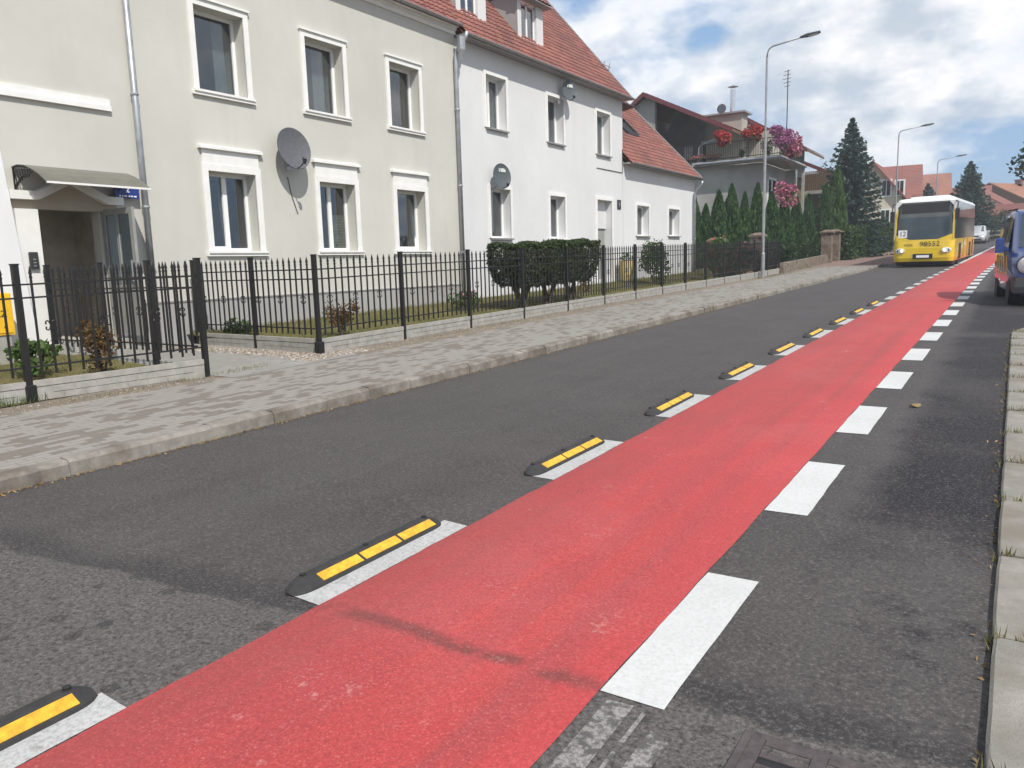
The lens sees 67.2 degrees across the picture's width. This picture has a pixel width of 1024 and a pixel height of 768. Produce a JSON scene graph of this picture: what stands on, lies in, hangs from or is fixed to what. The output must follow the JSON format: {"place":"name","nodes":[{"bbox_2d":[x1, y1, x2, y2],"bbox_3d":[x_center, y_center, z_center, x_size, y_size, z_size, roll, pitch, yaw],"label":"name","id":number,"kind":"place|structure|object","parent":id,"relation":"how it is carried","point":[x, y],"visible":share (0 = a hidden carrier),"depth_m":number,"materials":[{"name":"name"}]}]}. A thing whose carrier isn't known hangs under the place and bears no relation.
{"place":"outdoors","nodes":[
{"label":"outdoors","id":0,"kind":"place"},
{"bbox_2d":[0,354,148,407],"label":"lawn","id":1,"kind":"structure","parent":0,"point":[79,370],"depth_m":10.79,"materials":[{"name":"green plant"}]},
{"bbox_2d":[0,293,15,364],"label":"gas meter box","id":2,"kind":"object","parent":1,"relation":"on","point":[11,329],"visible":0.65,"depth_m":11.08,"materials":[{"name":"yellow metal"}]},
{"bbox_2d":[0,296,12,332],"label":"box door","id":3,"kind":"structure","parent":2,"relation":"in","point":[7,303],"depth_m":11.06,"materials":[{"name":"yellow metal"}]},
{"bbox_2d":[3,338,63,376],"bbox_3d":[-6.323,-0.306,10.260,0.738,0.659,0.740,4,10,33],"label":"garden plant","id":4,"kind":"object","parent":1,"relation":"on","point":[46,347],"visible":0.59,"depth_m":10.09,"materials":[{"name":"green plant"}]},
{"bbox_2d":[73,319,119,371],"bbox_3d":[-5.482,-0.453,10.242,0.466,0.882,0.526,4,10,33],"label":"red-leaved shrub","id":5,"kind":"object","parent":1,"relation":"on","point":[100,335],"visible":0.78,"depth_m":10.19,"materials":[{"name":"brown plant"}]},
{"bbox_2d":[0,258,209,408],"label":"iron fence","id":6,"kind":"object","parent":1,"relation":"on","point":[79,385],"visible":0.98,"depth_m":9.32,"materials":[{"name":"black metal"}]},
{"bbox_2d":[42,260,197,364],"bbox_3d":[-5.762,-0.947,11.305,3.591,1.677,0.130,4,10,31],"label":"iron fence","id":7,"kind":"object","parent":1,"relation":"on","point":[153,343],"visible":0.81,"depth_m":11.15,"materials":[{"name":"black metal"}]},
{"bbox_2d":[113,343,357,376],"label":"path","id":8,"kind":"structure","parent":0,"point":[220,362],"depth_m":11.83,"materials":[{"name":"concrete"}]},
{"bbox_2d":[189,257,315,352],"bbox_3d":[-4.512,-1.337,13.287,3.413,1.677,0.096,5,11,36],"label":"iron fence","id":9,"kind":"object","parent":8,"relation":"on","point":[257,340],"visible":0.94,"depth_m":13.19,"materials":[{"name":"black metal"}]},
{"bbox_2d":[174,345,374,360],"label":"gravel","id":10,"kind":"structure","parent":0,"point":[303,356],"depth_m":12.42,"materials":[{"name":"grey gravel"}]},
{"bbox_2d":[0,268,780,405],"bbox_3d":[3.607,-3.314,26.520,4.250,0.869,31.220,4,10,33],"label":"lawn","id":11,"kind":"structure","parent":0,"point":[353,331],"depth_m":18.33,"materials":[{"name":"green plant"}]},
{"bbox_2d":[322,298,360,334],"bbox_3d":[-3.126,-1.174,14.115,0.652,0.816,0.500,-8,11,-35],"label":"round shrub","id":12,"kind":"object","parent":11,"relation":"on","point":[341,318],"visible":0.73,"depth_m":14.07,"materials":[{"name":"brown plant"}]},
{"bbox_2d":[443,290,483,308],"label":"flowering shrub","id":13,"kind":"object","parent":11,"relation":"on","point":[462,298],"visible":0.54,"depth_m":18.86,"materials":[{"name":"green plant"}]},
{"bbox_2d":[485,241,554,308],"bbox_3d":[0.216,-2.667,19.143,1.294,1.779,1.836,4,10,33],"label":"boxwood","id":14,"kind":"object","parent":11,"relation":"on","point":[506,246],"visible":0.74,"depth_m":18.64,"materials":[{"name":"green plant"}]},
{"bbox_2d":[519,240,579,303],"bbox_3d":[0.979,-2.905,20.292,1.251,1.789,1.898,4,10,33],"label":"boxwood","id":15,"kind":"object","parent":11,"relation":"on","point":[559,244],"visible":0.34,"depth_m":19.90,"materials":[{"name":"green plant"}]},
{"bbox_2d":[542,238,601,300],"bbox_3d":[1.681,-3.127,21.357,1.262,1.829,1.840,4,10,33],"label":"boxwood","id":16,"kind":"object","parent":11,"relation":"on","point":[584,242],"visible":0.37,"depth_m":21.03,"materials":[{"name":"green plant"}]},
{"bbox_2d":[638,238,671,283],"bbox_3d":[5.295,-4.484,28.454,1.151,1.852,1.433,4,10,33],"label":"rose bush","id":17,"kind":"object","parent":11,"relation":"on","point":[643,261],"visible":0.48,"depth_m":28.30,"materials":[{"name":"green plant"}]},
{"bbox_2d":[702,235,730,278],"bbox_3d":[8.157,-4.989,30.716,1.276,1.857,1.843,4,10,33],"label":"garden shrub","id":18,"kind":"object","parent":11,"relation":"on","point":[718,240],"visible":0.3,"depth_m":30.27,"materials":[{"name":"green plant"}]},
{"bbox_2d":[0,267,820,415],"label":"low wall","id":19,"kind":"structure","parent":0,"point":[15,409],"depth_m":13.15,"materials":[{"name":"grey concrete"}]},
{"bbox_2d":[0,278,762,416],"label":"soil stones","id":20,"kind":"object","parent":19,"relation":"on","point":[366,346],"visible":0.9,"depth_m":13.93,"materials":[{"name":"brown soil"}]},
{"bbox_2d":[310,239,780,353],"bbox_3d":[4.674,-3.550,24.032,0.110,2.256,28.793,4,10,33],"label":"iron fence","id":21,"kind":"object","parent":19,"relation":"on","point":[751,253],"visible":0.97,"depth_m":17.13,"materials":[{"name":"black metal"}]},
{"bbox_2d":[760,30,820,277],"bbox_3d":[11.394,-9.188,31.649,2.128,9.702,0.220,4,10,33],"label":"street lamp","id":22,"kind":"object","parent":19,"relation":"on","point":[806,35],"visible":0.97,"depth_m":32.11,"materials":[{"name":"grey metal"}]},
{"bbox_2d":[0,266,869,471],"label":"pavement","id":23,"kind":"structure","parent":0,"point":[37,436],"depth_m":9.39,"materials":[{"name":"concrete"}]},
{"bbox_2d":[0,239,1023,767],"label":"road","id":24,"kind":"structure","parent":0,"point":[860,619],"depth_m":4.51,"materials":[{"name":"grey asphalt"}]},
{"bbox_2d":[0,684,97,750],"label":"lane separator","id":25,"kind":"object","parent":24,"relation":"on","point":[34,717],"visible":1,"depth_m":2.77,"materials":[{"name":"black rubber"}]},
{"bbox_2d":[0,692,125,767],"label":"white line marking","id":26,"kind":"object","parent":24,"relation":"on","point":[101,707],"visible":0.78,"depth_m":2.70,"materials":[{"name":"paint"}]},
{"bbox_2d":[285,515,440,595],"bbox_3d":[-0.772,0.902,4.205,0.150,0.061,1.150,4,12,33],"label":"lane separator","id":27,"kind":"object","parent":24,"relation":"on","point":[328,572],"visible":1,"depth_m":4.10,"materials":[{"name":"black rubber"}]},
{"bbox_2d":[295,520,465,604],"bbox_3d":[-0.660,0.935,4.163,0.190,0.023,1.203,4,10,33],"label":"white line marking","id":28,"kind":"object","parent":24,"relation":"on","point":[323,594],"visible":0.73,"depth_m":4.06,"materials":[{"name":"paint"}]},
{"bbox_2d":[0,296,1008,762],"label":"dry litter","id":29,"kind":"object","parent":24,"relation":"on","point":[450,378],"visible":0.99,"depth_m":6.67,"materials":[{"name":"plant"}]},
{"bbox_2d":[16,247,995,767],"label":"bike lane","id":30,"kind":"structure","parent":24,"relation":"on","point":[516,633],"depth_m":3.48,"materials":[{"name":"red asphalt"}]},
{"bbox_2d":[33,271,1023,767],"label":"weeds","id":31,"kind":"object","parent":24,"relation":"on","point":[997,635],"visible":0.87,"depth_m":6.84,"materials":[{"name":"green plant"}]},
{"bbox_2d":[524,435,604,475],"bbox_3d":[0.431,0.540,6.039,0.150,0.061,1.150,4,12,33],"label":"lane separator","id":32,"kind":"object","parent":24,"relation":"on","point":[558,458],"visible":1,"depth_m":5.93,"materials":[{"name":"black rubber"}]},
{"bbox_2d":[535,440,622,479],"bbox_3d":[0.539,0.575,5.992,0.192,0.023,1.195,4,10,33],"label":"white line marking","id":33,"kind":"object","parent":24,"relation":"on","point":[564,468],"visible":0.73,"depth_m":5.91,"materials":[{"name":"paint"}]},
{"bbox_2d":[547,699,632,767],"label":"worn line marking","id":34,"kind":"object","parent":24,"relation":"on","point":[585,744],"visible":1,"depth_m":2.56,"materials":[{"name":"white paint"}]},
{"bbox_2d":[599,712,644,767],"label":"worn line marking","id":35,"kind":"object","parent":24,"relation":"on","point":[621,741],"visible":1,"depth_m":2.53,"materials":[{"name":"white paint"}]},
{"bbox_2d":[622,731,667,767],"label":"worn line marking","id":36,"kind":"object","parent":24,"relation":"on","point":[648,750],"visible":1,"depth_m":2.47,"materials":[{"name":"white paint"}]},
{"bbox_2d":[644,390,693,415],"bbox_3d":[1.617,0.182,7.858,0.150,0.061,1.150,4,11,32],"label":"lane separator","id":37,"kind":"object","parent":24,"relation":"on","point":[661,407],"visible":1,"depth_m":7.74,"materials":[{"name":"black rubber"}]},
{"bbox_2d":[601,572,757,709],"bbox_3d":[0.751,1.034,3.252,0.249,0.023,1.195,4,10,33],"label":"white dash marking","id":38,"kind":"object","parent":24,"relation":"on","point":[658,667],"visible":1,"depth_m":3.14,"materials":[{"name":"paint"}]},
{"bbox_2d":[656,394,711,416],"bbox_3d":[1.743,0.213,7.828,0.191,0.023,1.212,4,10,33],"label":"white line marking","id":39,"kind":"object","parent":24,"relation":"on","point":[681,407],"visible":0.77,"depth_m":7.79,"materials":[{"name":"paint"}]},
{"bbox_2d":[719,361,754,378],"bbox_3d":[2.841,-0.182,9.703,0.150,0.061,1.150,4,12,33],"label":"lane separator","id":40,"kind":"object","parent":24,"relation":"on","point":[737,370],"visible":1,"depth_m":9.59,"materials":[{"name":"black rubber"}]},
{"bbox_2d":[724,728,876,767],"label":"storm drain","id":41,"kind":"object","parent":24,"relation":"on","point":[747,752],"visible":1,"depth_m":2.42,"materials":[{"name":"metal"}]},
{"bbox_2d":[765,461,844,515],"bbox_3d":[1.958,0.672,5.090,0.251,0.023,1.200,4,10,33],"label":"white dash marking","id":42,"kind":"object","parent":24,"relation":"on","point":[804,490],"visible":1,"depth_m":5.02,"materials":[{"name":"paint"}]},
{"bbox_2d":[836,406,886,433],"bbox_3d":[3.152,0.313,6.911,0.252,0.023,1.193,4,10,33],"label":"white dash marking","id":43,"kind":"object","parent":24,"relation":"on","point":[862,419],"visible":1,"depth_m":6.87,"materials":[{"name":"paint"}]},
{"bbox_2d":[876,371,912,388],"bbox_3d":[4.362,-0.050,8.755,0.249,0.023,1.193,4,10,33],"label":"white dash marking","id":44,"kind":"object","parent":24,"relation":"on","point":[894,380],"visible":1,"depth_m":8.71,"materials":[{"name":"paint"}]},
{"bbox_2d":[902,349,929,359],"bbox_3d":[5.561,-0.410,10.583,0.252,0.023,1.210,4,10,33],"label":"white dash marking","id":45,"kind":"object","parent":24,"relation":"on","point":[916,354],"visible":1,"depth_m":10.54,"materials":[{"name":"paint"}]},
{"bbox_2d":[890,195,974,264],"bbox_3d":[23.523,-8.432,42.531,3.008,3.496,11.970,4,12,34],"label":"city bus","id":46,"kind":"object","parent":24,"relation":"on","point":[934,230],"visible":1,"depth_m":38.07,"materials":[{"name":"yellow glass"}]},
{"bbox_2d":[974,225,989,242],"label":"silver car","id":47,"kind":"object","parent":24,"relation":"on","point":[981,233],"visible":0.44,"depth_m":65.63,"materials":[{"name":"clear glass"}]},
{"bbox_2d":[994,209,1023,303],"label":"delivery van","id":48,"kind":"object","parent":24,"relation":"on","point":[1009,264],"visible":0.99,"depth_m":17.74,"materials":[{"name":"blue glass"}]},
{"bbox_2d":[548,0,1023,187],"label":"sky","id":49,"kind":"structure","parent":0,"point":[890,66],"materials":[{"name":"blue"}]},
{"bbox_2d":[812,250,894,266],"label":"brick driveway","id":50,"kind":"structure","parent":0,"point":[888,259],"depth_m":45.05,"materials":[{"name":"red brick"}]},
{"bbox_2d":[779,196,794,245],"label":"thuja","id":51,"kind":"object","parent":50,"relation":"on","point":[786,220],"visible":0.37,"depth_m":42.72,"materials":[{"name":"green plant"}]},
{"bbox_2d":[770,240,820,268],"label":"hedge","id":52,"kind":"object","parent":50,"relation":"on","point":[790,252],"visible":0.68,"depth_m":41.26,"materials":[{"name":"green plant"}]},
{"bbox_2d":[791,196,808,245],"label":"thuja","id":53,"kind":"object","parent":50,"relation":"on","point":[800,227],"visible":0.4,"depth_m":44.08,"materials":[{"name":"green plant"}]},
{"bbox_2d":[803,193,818,249],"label":"thuja","id":54,"kind":"object","parent":50,"relation":"on","point":[809,219],"visible":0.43,"depth_m":46.20,"materials":[{"name":"green plant"}]},
{"bbox_2d":[815,182,834,255],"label":"thuja","id":55,"kind":"object","parent":50,"relation":"on","point":[825,219],"visible":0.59,"depth_m":48.30,"materials":[{"name":"green plant"}]},
{"bbox_2d":[819,230,834,262],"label":"gate pillar","id":56,"kind":"structure","parent":50,"relation":"on","point":[826,242],"depth_m":45.50,"materials":[{"name":"stone"}]},
{"bbox_2d":[832,229,842,260],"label":"gate pillar","id":57,"kind":"structure","parent":50,"relation":"on","point":[836,244],"depth_m":47.45,"materials":[{"name":"stone"}]},
{"bbox_2d":[830,165,847,230],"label":"thuja","id":58,"kind":"object","parent":50,"relation":"on","point":[838,200],"visible":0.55,"depth_m":50.05,"materials":[{"name":"green plant"}]},
{"bbox_2d":[835,222,893,259],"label":"hedge","id":59,"kind":"object","parent":50,"relation":"on","point":[851,247],"visible":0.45,"depth_m":48.90,"materials":[{"name":"green plant"}]},
{"bbox_3d":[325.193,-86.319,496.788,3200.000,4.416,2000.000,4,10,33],"label":"ground","id":60,"kind":"structure","parent":0,"visible":0},
{"bbox_2d":[0,0,462,359],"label":"apartment house","id":61,"kind":"structure","parent":60,"relation":"on","point":[359,95],"depth_m":15.24,"materials":[{"name":"beige paint"}]},
{"bbox_2d":[101,207,143,335],"bbox_3d":[-6.519,-1.861,12.862,0.890,2.100,0.112,4,10,33],"label":"door","id":62,"kind":"structure","parent":61,"relation":"in","point":[124,210],"depth_m":12.84,"materials":[{"name":"grey paint"}]},
{"bbox_2d":[114,188,139,198],"bbox_3d":[-6.658,-3.309,13.253,0.125,0.230,0.440,4,10,33],"label":"house number sign","id":63,"kind":"object","parent":61,"relation":"attached to","point":[129,193],"visible":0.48,"depth_m":13.23,"materials":[{"name":"metal"}]},
{"bbox_2d":[122,0,162,342],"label":"downpipe","id":64,"kind":"object","parent":61,"relation":"attached to","point":[134,95],"visible":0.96,"depth_m":13.31,"materials":[{"name":"metal"}]},
{"bbox_2d":[186,0,256,104],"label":"window","id":65,"kind":"structure","parent":61,"relation":"in","point":[211,37],"depth_m":15.21,"materials":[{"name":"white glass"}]},
{"bbox_2d":[197,143,268,255],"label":"window","id":66,"kind":"structure","parent":61,"relation":"in","point":[225,196],"depth_m":15.44,"materials":[{"name":"white glass"}]},
{"bbox_2d":[277,127,310,170],"bbox_3d":[-4.512,-4.884,15.960,0.573,0.855,0.614,-2,9,-4],"label":"satellite dish","id":67,"kind":"object","parent":61,"relation":"attached to","point":[293,146],"visible":1,"depth_m":15.98,"materials":[{"name":"paint"}]},
{"bbox_2d":[297,26,351,122],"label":"window","id":68,"kind":"structure","parent":61,"relation":"in","point":[317,63],"depth_m":17.36,"materials":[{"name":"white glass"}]},
{"bbox_2d":[311,158,364,254],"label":"window","id":69,"kind":"structure","parent":61,"relation":"in","point":[330,200],"depth_m":17.81,"materials":[{"name":"white glass"}]},
{"bbox_2d":[383,52,425,136],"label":"window","id":70,"kind":"structure","parent":61,"relation":"in","point":[398,92],"depth_m":19.52,"materials":[{"name":"white glass"}]},
{"bbox_2d":[390,169,432,253],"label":"window","id":71,"kind":"structure","parent":61,"relation":"in","point":[404,203],"depth_m":20.07,"materials":[{"name":"white glass"}]},
{"bbox_2d":[454,31,468,291],"bbox_3d":[-1.278,-5.810,21.000,0.518,7.164,0.138,2,9,23],"label":"downpipe","id":72,"kind":"object","parent":61,"relation":"attached to","point":[457,110],"visible":0.89,"depth_m":20.96,"materials":[{"name":"metal"}]},
{"bbox_2d":[0,264,887,493],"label":"kerb","id":73,"kind":"structure","parent":60,"relation":"on","point":[58,468],"depth_m":7.92,"materials":[{"name":"concrete"}]},
{"bbox_2d":[440,0,634,297],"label":"white house","id":74,"kind":"structure","parent":60,"relation":"on","point":[521,62],"depth_m":24.43,"materials":[{"name":"paint"}]},
{"bbox_2d":[483,69,509,133],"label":"window","id":75,"kind":"structure","parent":74,"relation":"in","point":[490,87],"depth_m":22.86,"materials":[{"name":"white glass"}]},
{"bbox_2d":[488,184,513,239],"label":"window","id":76,"kind":"structure","parent":74,"relation":"in","point":[495,198],"depth_m":23.51,"materials":[{"name":"white glass"}]},
{"bbox_2d":[493,163,510,190],"bbox_3d":[-0.307,-6.041,22.422,0.536,0.756,0.470,-1,9,3],"label":"satellite dish","id":77,"kind":"object","parent":74,"relation":"attached to","point":[501,175],"visible":1,"depth_m":22.44,"materials":[{"name":"grey paint"}]},
{"bbox_2d":[545,91,565,146],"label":"window","id":78,"kind":"structure","parent":74,"relation":"in","point":[550,105],"depth_m":25.83,"materials":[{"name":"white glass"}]},
{"bbox_2d":[548,192,568,239],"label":"window","id":79,"kind":"structure","parent":74,"relation":"in","point":[552,201],"depth_m":26.33,"materials":[{"name":"white glass"}]},
{"bbox_2d":[558,80,576,103],"bbox_3d":[1.828,-9.653,25.431,0.611,0.726,0.432,0,9,11],"label":"satellite dish","id":80,"kind":"object","parent":74,"relation":"attached to","point":[569,89],"visible":1,"depth_m":25.43,"materials":[{"name":"grey paint"}]},
{"bbox_2d":[595,107,611,157],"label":"window","id":81,"kind":"structure","parent":74,"relation":"in","point":[598,118],"depth_m":28.78,"materials":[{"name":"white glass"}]},
{"bbox_2d":[622,101,703,278],"bbox_3d":[2.317,-9.531,35.883,10.850,10.180,8.170,4,10,33],"label":"white annex","id":82,"kind":"object","parent":60,"relation":"on","point":[661,174],"visible":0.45,"depth_m":33.34,"materials":[{"name":"paint"}]},
{"bbox_2d":[635,203,650,236],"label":"window","id":83,"kind":"structure","parent":82,"relation":"in","point":[638,210],"depth_m":32.30,"materials":[{"name":"white glass"}]},
{"bbox_2d":[667,206,680,236],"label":"window","id":84,"kind":"structure","parent":82,"relation":"in","point":[669,212],"depth_m":35.13,"materials":[{"name":"white glass"}]},
{"bbox_2d":[696,197,702,268],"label":"thuja","id":85,"kind":"object","parent":60,"relation":"on","point":[699,236],"visible":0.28,"depth_m":40.77,"materials":[{"name":"green plant"}]},
{"bbox_2d":[699,203,713,268],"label":"thuja","id":86,"kind":"object","parent":60,"relation":"on","point":[706,222],"visible":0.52,"depth_m":40.77,"materials":[{"name":"green plant"}]},
{"bbox_2d":[711,189,731,258],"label":"thuja","id":87,"kind":"object","parent":60,"relation":"on","point":[719,214],"visible":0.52,"depth_m":40.69,"materials":[{"name":"green plant"}]},
{"bbox_2d":[630,85,823,215],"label":"grey house","id":88,"kind":"structure","parent":60,"relation":"on","point":[685,134],"depth_m":47.25,"materials":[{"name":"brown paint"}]},
{"bbox_2d":[714,129,731,146],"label":"flower basket","id":89,"kind":"object","parent":88,"relation":"attached to","point":[722,137],"visible":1,"depth_m":44.03,"materials":[{"name":"red plant"}]},
{"bbox_2d":[740,123,763,141],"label":"flower basket","id":90,"kind":"object","parent":88,"relation":"attached to","point":[756,131],"visible":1,"depth_m":43.22,"materials":[{"name":"red plant"}]},
{"bbox_2d":[769,124,795,150],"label":"flower basket","id":91,"kind":"object","parent":88,"relation":"attached to","point":[782,138],"visible":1,"depth_m":41.74,"materials":[{"name":"purple plant"}]},
{"bbox_2d":[773,180,797,208],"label":"flower basket","id":92,"kind":"object","parent":88,"relation":"attached to","point":[789,191],"visible":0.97,"depth_m":42.43,"materials":[{"name":"pink plant"}]},
{"bbox_2d":[782,131,802,166],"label":"flower basket","id":93,"kind":"object","parent":88,"relation":"attached to","point":[794,149],"visible":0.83,"depth_m":44.20,"materials":[{"name":"pink plant"}]},
{"bbox_2d":[724,183,745,265],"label":"thuja","id":94,"kind":"object","parent":60,"relation":"on","point":[735,230],"visible":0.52,"depth_m":40.70,"materials":[{"name":"green plant"}]},
{"bbox_2d":[739,191,751,241],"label":"thuja","id":95,"kind":"object","parent":60,"relation":"on","point":[745,214],"visible":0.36,"depth_m":41.00,"materials":[{"name":"green plant"}]},
{"bbox_2d":[750,181,770,248],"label":"thuja","id":96,"kind":"object","parent":60,"relation":"on","point":[756,210],"visible":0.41,"depth_m":40.95,"materials":[{"name":"green plant"}]},
{"bbox_2d":[765,191,786,257],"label":"thuja","id":97,"kind":"object","parent":60,"relation":"on","point":[775,231],"visible":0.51,"depth_m":41.16,"materials":[{"name":"green plant"}]},
{"bbox_2d":[777,255,827,272],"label":"stone wall","id":98,"kind":"structure","parent":60,"relation":"on","point":[799,264],"depth_m":40.29,"materials":[{"name":"beige stone"}]},
{"bbox_2d":[797,161,852,221],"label":"olive house","id":99,"kind":"structure","parent":60,"relation":"on","point":[814,180],"depth_m":57.58,"materials":[{"name":"concrete"}]},
{"bbox_2d":[813,117,893,256],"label":"spruce tree","id":100,"kind":"object","parent":60,"relation":"on","point":[855,183],"visible":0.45,"depth_m":51.78,"materials":[{"name":"green plant"}]},
{"bbox_2d":[860,160,911,226],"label":"cream house","id":101,"kind":"structure","parent":60,"relation":"on","point":[888,181],"depth_m":63.89,"materials":[{"name":"beige paint"}]},
{"bbox_2d":[884,164,922,196],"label":"red roof house","id":102,"kind":"structure","parent":60,"relation":"on","point":[912,175],"depth_m":80.47,"materials":[{"name":"white tile"}]},
{"bbox_2d":[923,173,951,195],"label":"orange roof house","id":103,"kind":"structure","parent":60,"relation":"on","point":[944,184],"depth_m":93.70,"materials":[{"name":"white tile"}]},
{"bbox_2d":[950,161,1001,240],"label":"spruce tree","id":104,"kind":"object","parent":60,"relation":"on","point":[967,186],"visible":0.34,"depth_m":70.16,"materials":[{"name":"green plant"}]},
{"bbox_2d":[984,328,1023,767],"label":"kerb","id":105,"kind":"structure","parent":60,"relation":"on","point":[1004,744],"depth_m":3.28,"materials":[{"name":"concrete"}]},
{"bbox_2d":[984,203,1023,235],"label":"red house","id":106,"kind":"structure","parent":60,"relation":"on","point":[1007,207],"depth_m":88.10,"materials":[{"name":"tile"}]},
{"bbox_2d":[986,179,1023,202],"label":"brown gable house","id":107,"kind":"structure","parent":60,"relation":"on","point":[1012,192],"depth_m":106.75,"materials":[{"name":"brown tile"}]},
{"bbox_2d":[1006,142,1023,185],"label":"leafy tree","id":108,"kind":"object","parent":60,"relation":"on","point":[1020,169],"visible":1,"depth_m":50.92,"materials":[{"name":"green plant"}]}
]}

